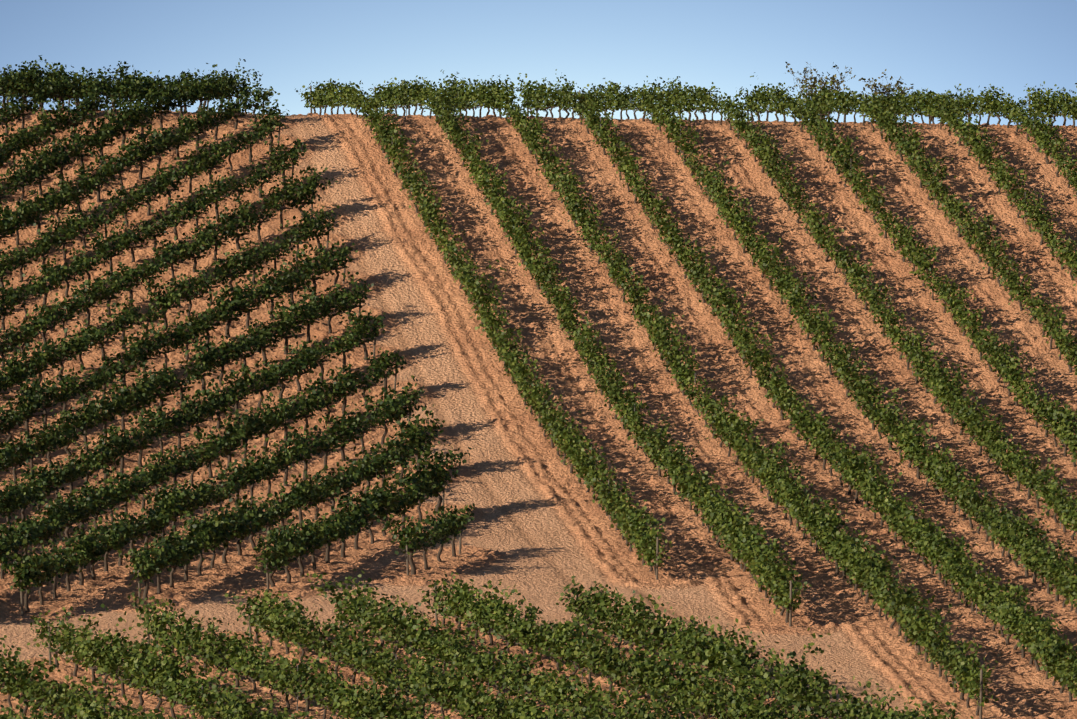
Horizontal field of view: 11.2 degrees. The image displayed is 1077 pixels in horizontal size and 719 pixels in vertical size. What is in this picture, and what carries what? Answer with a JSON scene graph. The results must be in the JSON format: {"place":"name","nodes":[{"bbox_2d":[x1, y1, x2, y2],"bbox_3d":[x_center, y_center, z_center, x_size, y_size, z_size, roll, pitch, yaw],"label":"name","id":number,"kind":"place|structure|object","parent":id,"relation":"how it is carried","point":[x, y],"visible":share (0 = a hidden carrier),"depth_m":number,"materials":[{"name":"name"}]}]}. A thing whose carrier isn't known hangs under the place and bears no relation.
{"place":"outdoors","nodes":[
{"label":"outdoors","id":0,"kind":"place"},
{"bbox_2d":[0,86,442,565],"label":"block trellis wires","id":1,"kind":"object","parent":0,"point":[188,329],"visible":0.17,"depth_m":182.74,"materials":[{"name":"metal"}]},
{"bbox_2d":[0,596,875,718],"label":"block trellis wires","id":2,"kind":"object","parent":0,"point":[410,673],"visible":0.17,"depth_m":132.66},
{"bbox_2d":[0,108,1076,718],"bbox_3d":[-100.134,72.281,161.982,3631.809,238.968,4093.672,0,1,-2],"label":"ground","id":3,"kind":"structure","parent":0,"point":[540,530],"depth_m":179.46,"materials":[{"name":"orange soil"}]},
{"bbox_2d":[0,55,475,611],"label":"grapevine rows","id":4,"kind":"object","parent":3,"relation":"on","point":[214,527],"depth_m":176.77,"materials":[{"name":"green plant"}]},
{"bbox_2d":[20,91,461,615],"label":"trellis posts","id":5,"kind":"object","parent":3,"relation":"on","point":[267,572],"visible":0.4,"depth_m":164.07,"materials":[{"name":"brown wood"}]},
{"bbox_2d":[48,585,579,664],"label":"trellis posts","id":6,"kind":"object","parent":3,"relation":"on","point":[250,631],"visible":0.27,"depth_m":142.04,"materials":[{"name":"brown wood"}]},
{"bbox_2d":[104,640,731,718],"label":"trellis posts","id":7,"kind":"object","parent":3,"relation":"in","point":[396,688],"visible":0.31,"depth_m":133.18,"materials":[{"name":"brown wood"}]},
{"bbox_2d":[0,569,973,718],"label":"vine","id":8,"kind":"object","parent":3,"relation":"on","point":[693,642],"depth_m":132.55,"materials":[{"name":"green plant"}]},
{"bbox_2d":[310,85,1030,718],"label":"trellis posts","id":9,"kind":"object","parent":3,"relation":"on","point":[790,581],"visible":0.31,"depth_m":145.96,"materials":[{"name":"brown wood"}]},
{"bbox_2d":[295,69,1076,715],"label":"grapevine rows","id":10,"kind":"object","parent":3,"relation":"on","point":[1005,609],"depth_m":181.40,"materials":[{"name":"green plant"}]},
{"bbox_2d":[332,98,1075,684],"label":"block trellis wires","id":11,"kind":"object","parent":3,"relation":"on","point":[752,250],"visible":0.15,"depth_m":189.92,"materials":[{"name":"metal"}]},
{"bbox_2d":[392,96,1061,650],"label":"trellis posts","id":12,"kind":"object","parent":3,"relation":"on","point":[732,314],"visible":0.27,"depth_m":179.53,"materials":[{"name":"wood"}]},
{"bbox_2d":[785,62,855,121],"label":"dry shrub","id":13,"kind":"object","parent":3,"relation":"on","point":[832,78],"depth_m":213.19,"materials":[{"name":"plant"}]},
{"bbox_2d":[851,69,913,120],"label":"small dry shrub","id":14,"kind":"object","parent":3,"relation":"on","point":[886,86],"depth_m":214.10,"materials":[{"name":"plant"}]},
{"bbox_2d":[0,0,1076,125],"label":"sky","id":15,"kind":"structure","parent":0,"point":[938,46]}
]}

